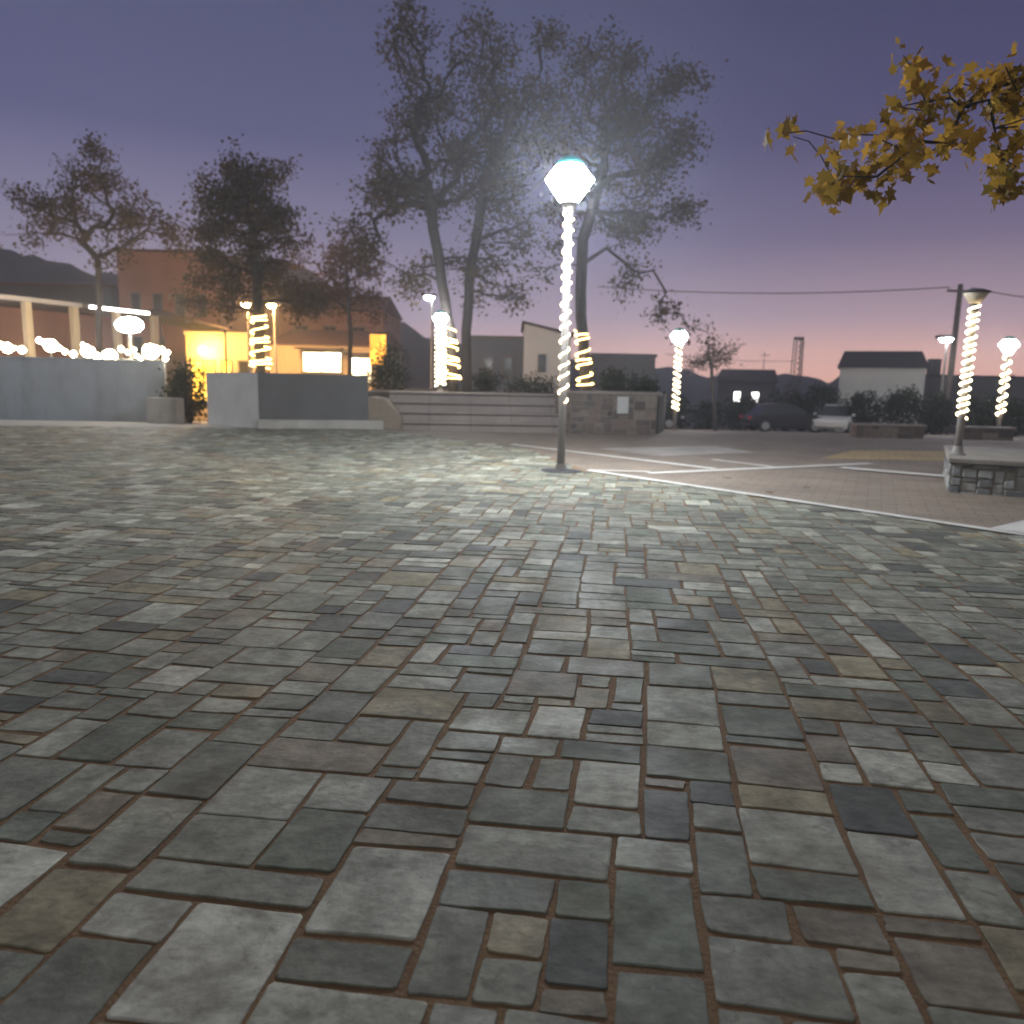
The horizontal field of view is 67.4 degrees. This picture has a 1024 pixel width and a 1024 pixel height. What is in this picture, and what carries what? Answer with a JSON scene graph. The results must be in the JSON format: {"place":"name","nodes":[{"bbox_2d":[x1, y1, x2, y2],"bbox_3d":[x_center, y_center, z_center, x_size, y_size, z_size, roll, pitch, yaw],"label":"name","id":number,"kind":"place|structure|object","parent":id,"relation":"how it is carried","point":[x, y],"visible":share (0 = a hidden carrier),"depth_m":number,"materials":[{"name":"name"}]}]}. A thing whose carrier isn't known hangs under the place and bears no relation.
{"place":"outdoors","nodes":[
{"label":"outdoors","id":0,"kind":"place"},
{"bbox_2d":[0,419,248,427],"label":"concrete walk","id":1,"kind":"structure","parent":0,"point":[6,422],"depth_m":20.07,"materials":[{"name":"grey concrete"}]},
{"bbox_2d":[44,339,57,356],"bbox_3d":[-16.044,-4.628,26.860,0.444,2.781,0.433,1,9,0],"label":"globe lamp","id":2,"kind":"object","parent":1,"relation":"on","point":[48,348],"visible":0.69,"depth_m":26.58,"materials":[{"name":"glass"}]},
{"bbox_2d":[115,317,142,358],"bbox_3d":[-13.072,-4.894,26.451,0.960,3.527,0.300,1,9,0],"label":"street light","id":3,"kind":"object","parent":1,"relation":"on","point":[128,324],"visible":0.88,"depth_m":26.10,"materials":[{"name":"grey paint"}]},
{"bbox_2d":[142,344,158,359],"bbox_3d":[-12.584,-4.509,26.868,0.524,2.688,0.511,1,9,0],"label":"globe lamp","id":4,"kind":"object","parent":1,"relation":"on","point":[146,354],"visible":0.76,"depth_m":26.54,"materials":[{"name":"glass"}]},
{"bbox_2d":[146,397,184,423],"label":"concrete block","id":5,"kind":"structure","parent":1,"relation":"on","point":[165,410],"depth_m":23.06,"materials":[{"name":"grey concrete"}]},
{"bbox_2d":[156,355,207,423],"bbox_3d":[-10.304,-3.784,24.218,1.942,2.378,1.769,1,9,0],"label":"shrub","id":6,"kind":"object","parent":1,"relation":"on","point":[178,388],"visible":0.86,"depth_m":24.06,"materials":[{"name":"green plant"}]},
{"bbox_2d":[206,372,383,429],"bbox_3d":[-5.710,-2.967,20.488,4.779,1.419,1.920,-1,10,-14],"label":"planter box","id":7,"kind":"object","parent":1,"relation":"on","point":[289,400],"visible":0.89,"depth_m":19.80,"materials":[{"name":"white paint"}]},
{"bbox_2d":[160,134,345,372],"bbox_3d":[-8.716,-7.714,26.354,6.118,9.456,3.721,1,9,0],"label":"autumn tree","id":8,"kind":"object","parent":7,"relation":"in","point":[261,217],"visible":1,"depth_m":25.59,"materials":[{"name":"green plant"}]},
{"bbox_2d":[249,315,272,368],"bbox_3d":[-8.671,-5.863,26.430,0.778,1.854,0.788,1,9,0],"label":"light rope","id":9,"kind":"object","parent":8,"relation":"attached to","point":[255,361],"visible":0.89,"depth_m":26.20,"materials":[{"name":"white"}]},
{"bbox_2d":[0,248,579,390],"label":"hills","id":10,"kind":"structure","parent":0,"point":[15,267],"depth_m":133.82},
{"bbox_2d":[0,425,1023,1023],"bbox_3d":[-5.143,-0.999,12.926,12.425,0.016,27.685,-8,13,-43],"label":"slate paving","id":11,"kind":"structure","parent":0,"point":[208,963],"depth_m":2.74,"materials":[{"name":"stone"}]},
{"bbox_2d":[541,468,580,472],"bbox_3d":[0.710,-0.611,11.197,0.600,0.016,0.591,1,9,0],"label":"lamp footing","id":12,"kind":"object","parent":11,"relation":"on","point":[553,470],"visible":0.87,"depth_m":11.07,"materials":[{"name":"metal"}]},
{"bbox_2d":[546,155,592,469],"bbox_3d":[0.754,-2.723,10.845,0.650,4.336,0.650,1,9,0],"label":"lamp post","id":13,"kind":"object","parent":12,"relation":"on","point":[569,179],"visible":0.95,"depth_m":10.60,"materials":[{"name":"grey metal"}]},
{"bbox_2d":[558,207,573,402],"bbox_3d":[0.758,-2.881,10.819,0.158,2.668,0.158,1,9,0],"label":"light rope","id":14,"kind":"object","parent":13,"relation":"attached to","point":[570,283],"visible":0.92,"depth_m":10.76,"materials":[{"name":"beige"}]},
{"bbox_2d":[762,36,1023,215],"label":"plane tree","id":15,"kind":"object","parent":11,"relation":"on","point":[829,188],"visible":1,"depth_m":4.20,"materials":[{"name":"yellow plant"}]},
{"bbox_2d":[0,0,1023,382],"label":"sky","id":16,"kind":"structure","parent":0,"point":[165,81],"materials":[{"name":"purple"}]},
{"bbox_2d":[368,388,665,434],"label":"terrace ground","id":17,"kind":"structure","parent":0,"point":[660,416],"depth_m":24.97,"materials":[{"name":"grey concrete"}]},
{"bbox_2d":[365,336,413,389],"bbox_3d":[-4.318,-4.489,26.695,1.824,3.141,2.010,1,9,0],"label":"shrub","id":18,"kind":"object","parent":17,"relation":"on","point":[383,369],"visible":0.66,"depth_m":26.38,"materials":[{"name":"green plant"}]},
{"bbox_2d":[309,0,543,391],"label":"plane tree","id":19,"kind":"object","parent":17,"relation":"on","point":[384,187],"visible":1,"depth_m":22.48,"materials":[{"name":"green plant"}]},
{"bbox_2d":[443,326,461,378],"bbox_3d":[-1.823,-4.881,23.526,0.581,1.627,0.537,1,9,0],"label":"light rope","id":20,"kind":"object","parent":19,"relation":"attached to","point":[457,360],"visible":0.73,"depth_m":23.39,"materials":[{"name":"white"}]},
{"bbox_2d":[433,310,448,391],"bbox_3d":[-2.116,-4.742,22.737,0.468,2.380,0.468,1,9,0],"label":"lamp post","id":21,"kind":"object","parent":17,"relation":"on","point":[440,318],"visible":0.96,"depth_m":22.59,"materials":[{"name":"grey paint"}]},
{"bbox_2d":[435,326,445,386],"bbox_3d":[-2.119,-4.611,22.759,0.338,1.768,0.338,1,9,0],"label":"light rope","id":22,"kind":"object","parent":21,"relation":"attached to","point":[444,354],"visible":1,"depth_m":22.69,"materials":[{"name":"beige"}]},
{"bbox_2d":[472,362,507,391],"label":"shrub","id":23,"kind":"object","parent":17,"relation":"on","point":[485,386],"visible":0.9,"depth_m":26.51,"materials":[{"name":"green plant"}]},
{"bbox_2d":[398,15,594,391],"bbox_3d":[-0.563,-9.506,24.300,6.163,11.478,3.609,1,9,0],"label":"plane tree","id":24,"kind":"object","parent":17,"relation":"on","point":[471,269],"visible":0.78,"depth_m":24.07,"materials":[{"name":"green plant"}]},
{"bbox_2d":[500,370,559,392],"bbox_3d":[0.734,-4.210,26.122,2.375,1.202,2.139,1,9,0],"label":"shrub","id":25,"kind":"object","parent":17,"relation":"on","point":[527,386],"visible":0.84,"depth_m":25.96,"materials":[{"name":"green plant"}]},
{"bbox_2d":[589,360,635,391],"bbox_3d":[2.898,-3.662,22.354,1.339,1.474,1.503,1,9,0],"label":"shrub","id":26,"kind":"object","parent":17,"relation":"on","point":[613,382],"visible":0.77,"depth_m":22.12,"materials":[{"name":"green plant"}]},
{"bbox_2d":[504,14,728,390],"bbox_3d":[3.008,-8.662,22.482,6.619,10.554,3.423,1,9,0],"label":"plane tree","id":27,"kind":"object","parent":17,"relation":"on","point":[634,219],"visible":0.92,"depth_m":21.98,"materials":[{"name":"green plant"}]},
{"bbox_2d":[574,330,593,385],"bbox_3d":[2.159,-4.621,23.044,0.650,1.653,0.530,1,9,0],"label":"light rope","id":28,"kind":"object","parent":27,"relation":"attached to","point":[591,374],"visible":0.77,"depth_m":22.91,"materials":[{"name":"white"}]},
{"bbox_2d":[620,368,665,396],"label":"shrub","id":29,"kind":"object","parent":17,"relation":"on","point":[644,386],"visible":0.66,"depth_m":21.95,"materials":[{"name":"green plant"}]},
{"bbox_2d":[185,403,1015,534],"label":"ground","id":30,"kind":"structure","parent":0,"point":[683,423],"depth_m":60.87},
{"bbox_2d":[0,282,119,349],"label":"apartment block","id":31,"kind":"structure","parent":30,"relation":"on","point":[81,293],"depth_m":54.30,"materials":[{"name":"paint"}]},
{"bbox_2d":[0,294,163,359],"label":"cafe pavilion","id":32,"kind":"structure","parent":30,"relation":"on","point":[26,322],"depth_m":31.21,"materials":[{"name":"paint"}]},
{"bbox_2d":[0,356,167,421],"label":"plaster wall","id":33,"kind":"structure","parent":30,"relation":"on","point":[66,389],"depth_m":25.11,"materials":[{"name":"grey paint"}]},
{"bbox_2d":[0,342,25,352],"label":"festoon string","id":34,"kind":"object","parent":33,"relation":"hanging from","point":[21,349],"visible":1,"depth_m":25.18,"materials":[{"name":"beige"}]},
{"bbox_2d":[36,337,76,356],"bbox_3d":[-15.354,-5.546,25.858,1.390,0.636,0.359,1,9,0],"label":"festoon string","id":35,"kind":"object","parent":33,"relation":"hanging from","point":[50,343],"visible":1,"depth_m":25.84,"materials":[{"name":"beige"}]},
{"bbox_2d":[81,342,100,358],"bbox_3d":[-13.853,-5.297,25.277,0.685,0.598,0.255,3,10,11],"label":"festoon string","id":36,"kind":"object","parent":33,"relation":"hanging from","point":[87,348],"visible":0.98,"depth_m":25.24,"materials":[{"name":"beige"}]},
{"bbox_2d":[102,346,142,359],"bbox_3d":[-12.826,-5.231,25.270,1.259,0.458,0.278,0,10,-7],"label":"festoon string","id":37,"kind":"object","parent":33,"relation":"on","point":[114,356],"visible":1,"depth_m":25.23,"materials":[{"name":"beige"}]},
{"bbox_2d":[144,344,169,360],"bbox_3d":[-11.854,-5.317,25.633,0.854,0.539,0.325,2,10,6],"label":"festoon string","id":38,"kind":"object","parent":33,"relation":"hanging from","point":[161,350],"visible":1,"depth_m":25.59,"materials":[{"name":"beige"}]},
{"bbox_2d":[0,128,202,358],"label":"autumn tree","id":39,"kind":"object","parent":30,"relation":"on","point":[128,217],"visible":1,"depth_m":29.47,"materials":[{"name":"brown plant"}]},
{"bbox_2d":[137,309,228,371],"bbox_3d":[-15.561,-6.833,36.150,2.200,4.889,3.885,6,10,25],"label":"awning","id":40,"kind":"object","parent":30,"relation":"on","point":[171,319],"visible":0.5,"depth_m":35.46,"materials":[{"name":"metal"}]},
{"bbox_2d":[116,249,280,408],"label":"apartment block","id":41,"kind":"structure","parent":30,"relation":"on","point":[147,282],"depth_m":52.42,"materials":[{"name":"paint"}]},
{"bbox_2d":[130,292,141,309],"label":"window","id":42,"kind":"structure","parent":41,"relation":"in","point":[135,297],"depth_m":52.40,"materials":[{"name":"grey glass"}]},
{"bbox_2d":[133,336,143,359],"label":"window","id":43,"kind":"structure","parent":41,"relation":"in","point":[138,344],"depth_m":52.89,"materials":[{"name":"grey glass"}]},
{"bbox_2d":[152,293,162,309],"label":"window","id":44,"kind":"structure","parent":41,"relation":"in","point":[157,297],"depth_m":52.39,"materials":[{"name":"grey glass"}]},
{"bbox_2d":[183,331,276,418],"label":"shop","id":45,"kind":"structure","parent":30,"relation":"on","point":[212,359],"depth_m":43.18,"materials":[{"name":"beige paint"}]},
{"bbox_2d":[190,359,215,400],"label":"window","id":46,"kind":"structure","parent":45,"relation":"in","point":[210,364],"depth_m":43.27,"materials":[{"name":"yellow glass"}]},
{"bbox_2d":[221,360,232,371],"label":"window","id":47,"kind":"structure","parent":45,"relation":"in","point":[230,369],"depth_m":43.25,"materials":[{"name":"yellow glass"}]},
{"bbox_2d":[237,360,252,372],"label":"window","id":48,"kind":"structure","parent":45,"relation":"in","point":[242,364],"depth_m":43.25,"materials":[{"name":"brown glass"}]},
{"bbox_2d":[238,302,251,372],"bbox_3d":[-13.046,-7.375,37.797,0.608,5.746,0.408,1,9,0],"label":"street light","id":49,"kind":"object","parent":30,"relation":"on","point":[249,346],"visible":0.52,"depth_m":37.61,"materials":[{"name":"grey paint"}]},
{"bbox_2d":[266,303,277,372],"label":"street light","id":50,"kind":"object","parent":30,"relation":"on","point":[271,305],"visible":0.7,"depth_m":40.02,"materials":[{"name":"grey paint"}]},
{"bbox_2d":[276,228,392,374],"bbox_3d":[-7.387,-7.808,32.361,4.918,8.241,3.004,1,9,0],"label":"autumn tree","id":51,"kind":"object","parent":30,"relation":"on","point":[343,292],"visible":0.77,"depth_m":31.88,"materials":[{"name":"brown plant"}]},
{"bbox_2d":[266,329,404,390],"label":"shop","id":52,"kind":"structure","parent":30,"relation":"on","point":[299,351],"depth_m":45.22,"materials":[{"name":"orange paint"}]},
{"bbox_2d":[301,351,342,373],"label":"window","id":53,"kind":"structure","parent":52,"relation":"in","point":[311,361],"depth_m":45.17,"materials":[{"name":"beige glass"}]},
{"bbox_2d":[352,356,372,384],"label":"window","id":54,"kind":"structure","parent":52,"relation":"in","point":[359,364],"depth_m":45.20,"materials":[{"name":"beige glass"}]},
{"bbox_2d":[277,296,402,344],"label":"house","id":55,"kind":"structure","parent":30,"relation":"on","point":[325,322],"depth_m":58.51,"materials":[{"name":"ceramic"}]},
{"bbox_2d":[471,335,523,390],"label":"house","id":56,"kind":"structure","parent":30,"relation":"on","point":[505,353],"depth_m":47.07,"materials":[{"name":"grey paint"}]},
{"bbox_2d":[482,356,492,377],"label":"window","id":57,"kind":"structure","parent":56,"relation":"in","point":[487,359],"depth_m":47.11,"materials":[{"name":"grey glass"}]},
{"bbox_2d":[501,357,512,378],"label":"window","id":58,"kind":"structure","parent":56,"relation":"in","point":[507,362],"depth_m":47.15,"materials":[{"name":"grey glass"}]},
{"bbox_2d":[521,320,573,390],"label":"house","id":59,"kind":"structure","parent":30,"relation":"on","point":[542,349],"depth_m":45.07,"materials":[{"name":"paint"}]},
{"bbox_2d":[537,354,545,372],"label":"window","id":60,"kind":"structure","parent":59,"relation":"in","point":[541,357],"depth_m":45.13,"materials":[{"name":"grey glass"}]},
{"bbox_2d":[589,353,656,391],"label":"house","id":61,"kind":"structure","parent":30,"relation":"on","point":[636,363],"depth_m":44.19,"materials":[{"name":"paint"}]},
{"bbox_2d":[661,392,699,428],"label":"shrub","id":62,"kind":"object","parent":30,"relation":"on","point":[684,410],"visible":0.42,"depth_m":43.25,"materials":[{"name":"green plant"}]},
{"bbox_2d":[688,400,730,428],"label":"shrub","id":63,"kind":"object","parent":30,"relation":"on","point":[707,412],"visible":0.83,"depth_m":44.29,"materials":[{"name":"green plant"}]},
{"bbox_2d":[719,393,768,429],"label":"shrub","id":64,"kind":"object","parent":30,"relation":"on","point":[737,411],"visible":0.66,"depth_m":43.82,"materials":[{"name":"green plant"}]},
{"bbox_2d":[716,369,778,428],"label":"house","id":65,"kind":"structure","parent":30,"relation":"on","point":[759,383],"depth_m":60.95,"materials":[{"name":"paint"}]},
{"bbox_2d":[764,382,809,430],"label":"shrub","id":66,"kind":"object","parent":30,"relation":"on","point":[798,400],"visible":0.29,"depth_m":44.12,"materials":[{"name":"green plant"}]},
{"bbox_2d":[787,337,804,402],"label":"lattice mast","id":67,"kind":"object","parent":30,"relation":"on","point":[800,351],"visible":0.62,"depth_m":88.04,"materials":[{"name":"metal"}]},
{"bbox_2d":[800,382,843,431],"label":"shrub","id":68,"kind":"object","parent":30,"relation":"on","point":[820,393],"visible":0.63,"depth_m":43.73,"materials":[{"name":"green plant"}]},
{"bbox_2d":[835,351,929,431],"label":"house","id":69,"kind":"structure","parent":30,"relation":"on","point":[882,372],"depth_m":50.52,"materials":[{"name":"paint"}]},
{"bbox_2d":[920,359,1023,434],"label":"house","id":70,"kind":"structure","parent":30,"relation":"on","point":[984,385],"depth_m":57.17,"materials":[{"name":"paint"}]},
{"bbox_2d":[388,428,1023,535],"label":"fine paving","id":71,"kind":"structure","parent":0,"point":[922,496],"depth_m":12.61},
{"bbox_2d":[370,334,386,386],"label":"lit sign","id":72,"kind":"object","parent":71,"relation":"on","point":[376,340],"visible":0.69,"depth_m":41.00,"materials":[{"name":"plastic"}]},
{"bbox_2d":[368,396,403,429],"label":"ramp wall","id":73,"kind":"structure","parent":71,"relation":"on","point":[385,409],"depth_m":20.17,"materials":[{"name":"beige concrete"}]},
{"bbox_2d":[421,293,436,388],"bbox_3d":[-4.264,-7.765,39.222,0.768,6.543,0.515,1,9,0],"label":"street light","id":74,"kind":"object","parent":71,"relation":"on","point":[428,297],"visible":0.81,"depth_m":39.00,"materials":[{"name":"grey paint"}]},
{"bbox_2d":[388,391,558,432],"bbox_3d":[-0.963,-2.792,21.326,4.869,1.015,2.315,0,10,-5],"label":"stepped seating","id":75,"kind":"object","parent":71,"relation":"on","point":[476,412],"visible":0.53,"depth_m":20.76,"materials":[{"name":"grey concrete"}]},
{"bbox_2d":[554,390,659,434],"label":"retaining wall","id":76,"kind":"structure","parent":71,"relation":"on","point":[611,412],"depth_m":20.34,"materials":[{"name":"stone"}]},
{"bbox_2d":[512,444,715,468],"bbox_3d":[1.587,-1.050,14.029,0.160,0.001,5.205,-6,12,-37],"label":"paving strip","id":77,"kind":"object","parent":71,"relation":"on","point":[621,457],"visible":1,"depth_m":13.53,"materials":[{"name":"white stone"}]},
{"bbox_2d":[664,413,683,428],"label":"parked car","id":78,"kind":"object","parent":71,"relation":"on","point":[669,421],"visible":0.24,"depth_m":40.96,"materials":[{"name":"black paint"}]},
{"bbox_2d":[599,446,754,455],"bbox_3d":[3.475,-1.226,15.335,3.074,0.001,1.731,-3,11,-26],"label":"paving strip","id":79,"kind":"object","parent":71,"relation":"on","point":[674,451],"visible":1,"depth_m":15.30,"materials":[{"name":"grey concrete"}]},
{"bbox_2d":[671,328,687,430],"bbox_3d":[7.191,-5.765,33.483,0.748,4.418,0.748,1,9,0],"label":"lamp post","id":80,"kind":"object","parent":71,"relation":"on","point":[680,339],"visible":0.9,"depth_m":33.31,"materials":[{"name":"grey paint"}]},
{"bbox_2d":[672,344,681,410],"bbox_3d":[7.193,-5.880,33.464,0.321,2.958,0.321,1,9,0],"label":"light rope","id":81,"kind":"object","parent":80,"relation":"attached to","point":[678,386],"visible":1,"depth_m":33.39,"materials":[{"name":"beige"}]},
{"bbox_2d":[683,334,745,430],"bbox_3d":[9.475,-6.216,36.928,3.303,4.748,2.865,9,12,37],"label":"bare tree","id":82,"kind":"object","parent":71,"relation":"on","point":[707,357],"visible":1,"depth_m":37.04,"materials":[{"name":"brown plant"}]},
{"bbox_2d":[646,463,871,473],"bbox_3d":[4.116,-0.708,12.271,4.813,0.001,0.160,-4,11,-27],"label":"paving strip","id":83,"kind":"object","parent":71,"relation":"on","point":[756,468],"visible":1,"depth_m":12.10,"materials":[{"name":"white stone"}]},
{"bbox_2d":[739,403,821,431],"bbox_3d":[14.074,-4.884,39.688,4.215,1.455,2.000,1,9,-4],"label":"parked car","id":84,"kind":"object","parent":71,"relation":"on","point":[765,416],"visible":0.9,"depth_m":38.91,"materials":[{"name":"black paint"}]},
{"bbox_2d":[586,470,1023,534],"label":"paving strip","id":85,"kind":"object","parent":71,"relation":"on","point":[951,523],"visible":1,"depth_m":8.33,"materials":[{"name":"white stone"}]},
{"bbox_2d":[813,404,854,432],"bbox_3d":[16.992,-4.884,40.192,2.000,1.455,4.215,7,11,32],"label":"parked car","id":86,"kind":"object","parent":71,"relation":"on","point":[832,416],"visible":0.66,"depth_m":38.85,"materials":[{"name":"white paint"}]},
{"bbox_2d":[834,390,895,430],"bbox_3d":[18.013,-5.094,39.680,3.004,2.438,2.580,1,9,0],"label":"shrub","id":87,"kind":"object","parent":71,"relation":"on","point":[861,410],"visible":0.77,"depth_m":39.19,"materials":[{"name":"green plant"}]},
{"bbox_2d":[819,450,945,460],"bbox_3d":[7.737,-1.139,15.347,1.966,0.001,4.344,8,12,35],"label":"paving strip","id":88,"kind":"object","parent":71,"relation":"on","point":[898,455],"visible":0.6,"depth_m":15.17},
{"bbox_2d":[850,423,926,438],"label":"garden wall","id":89,"kind":"structure","parent":71,"relation":"on","point":[883,430],"depth_m":24.35,"materials":[{"name":"stone"}]},
{"bbox_2d":[839,467,943,476],"bbox_3d":[5.964,-0.631,12.013,1.605,0.001,0.300,9,13,41],"label":"paving strip","id":90,"kind":"object","parent":71,"relation":"on","point":[893,471],"visible":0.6,"depth_m":12.02,"materials":[{"name":"white stone"}]},
{"bbox_2d":[880,384,927,423],"bbox_3d":[20.126,-5.293,39.676,2.515,2.679,2.549,1,9,0],"label":"shrub","id":91,"kind":"object","parent":71,"relation":"on","point":[905,398],"visible":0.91,"depth_m":39.21,"materials":[{"name":"green plant"}]},
{"bbox_2d":[918,389,956,434],"bbox_3d":[21.932,-5.089,39.739,2.423,2.545,2.389,1,9,0],"label":"shrub","id":92,"kind":"object","parent":71,"relation":"on","point":[939,420],"visible":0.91,"depth_m":39.32,"materials":[{"name":"green plant"}]},
{"bbox_2d":[935,335,956,434],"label":"street light","id":93,"kind":"object","parent":71,"relation":"on","point":[946,339],"visible":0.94,"depth_m":41.00,"materials":[{"name":"grey paint"}]},
{"bbox_2d":[940,284,971,433],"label":"utility pole","id":94,"kind":"object","parent":71,"relation":"on","point":[950,373],"visible":0.73,"depth_m":42.88,"materials":[{"name":"brown wood"}]},
{"bbox_2d":[597,286,948,293],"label":"power cable","id":95,"kind":"object","parent":94,"relation":"attached to","point":[781,293],"visible":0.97,"depth_m":43.84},
{"bbox_2d":[948,393,1002,433],"bbox_3d":[22.732,-4.671,37.589,2.316,2.310,2.505,1,9,0],"label":"shrub","id":96,"kind":"object","parent":71,"relation":"on","point":[978,410],"visible":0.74,"depth_m":37.26,"materials":[{"name":"green plant"}]},
{"bbox_2d":[943,445,1023,496],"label":"stone platform","id":97,"kind":"structure","parent":71,"relation":"on","point":[996,471],"depth_m":9.64,"materials":[{"name":"grey stone"}]},
{"bbox_2d":[949,288,991,454],"bbox_3d":[5.923,-1.812,10.003,0.346,2.135,0.346,1,9,0],"label":"lamp post","id":98,"kind":"object","parent":97,"relation":"on","point":[974,297],"visible":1,"depth_m":9.95,"materials":[{"name":"grey metal"}]},
{"bbox_2d":[956,305,980,419],"bbox_3d":[5.926,-1.938,9.982,0.146,1.464,0.146,1,9,0],"label":"light rope","id":99,"kind":"object","parent":98,"relation":"attached to","point":[971,359],"visible":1,"depth_m":9.94,"materials":[{"name":"beige"}]},
{"bbox_2d":[955,426,1016,440],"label":"garden wall","id":100,"kind":"structure","parent":71,"relation":"on","point":[987,433],"depth_m":24.35,"materials":[{"name":"stone"}]},
{"bbox_2d":[991,520,1023,532],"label":"paving strip","id":101,"kind":"object","parent":71,"relation":"on","point":[1018,526],"visible":1,"depth_m":7.18,"materials":[{"name":"white stone"}]},
{"bbox_2d":[997,336,1018,426],"bbox_3d":[20.814,-5.272,32.504,0.748,4.241,0.748,1,9,0],"label":"lamp post","id":102,"kind":"object","parent":71,"relation":"on","point":[1008,344],"visible":0.83,"depth_m":32.25,"materials":[{"name":"grey paint"}]},
{"bbox_2d":[996,352,1012,415],"bbox_3d":[20.817,-5.435,32.477,0.372,2.753,0.372,1,9,0],"label":"light rope","id":103,"kind":"object","parent":102,"relation":"attached to","point":[1000,389],"visible":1,"depth_m":32.41,"materials":[{"name":"beige"}]},
{"bbox_2d":[993,396,1023,436],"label":"shrub","id":104,"kind":"object","parent":71,"relation":"on","point":[1016,413],"visible":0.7,"depth_m":37.25,"materials":[{"name":"green plant"}]},
{"bbox_2d":[654,367,1014,405],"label":"hills","id":105,"kind":"structure","parent":0,"point":[694,388],"depth_m":175.38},
{"bbox_2d":[677,428,1023,435],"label":"road","id":106,"kind":"structure","parent":0,"point":[797,430],"depth_m":48.43,"materials":[{"name":"grey asphalt"}]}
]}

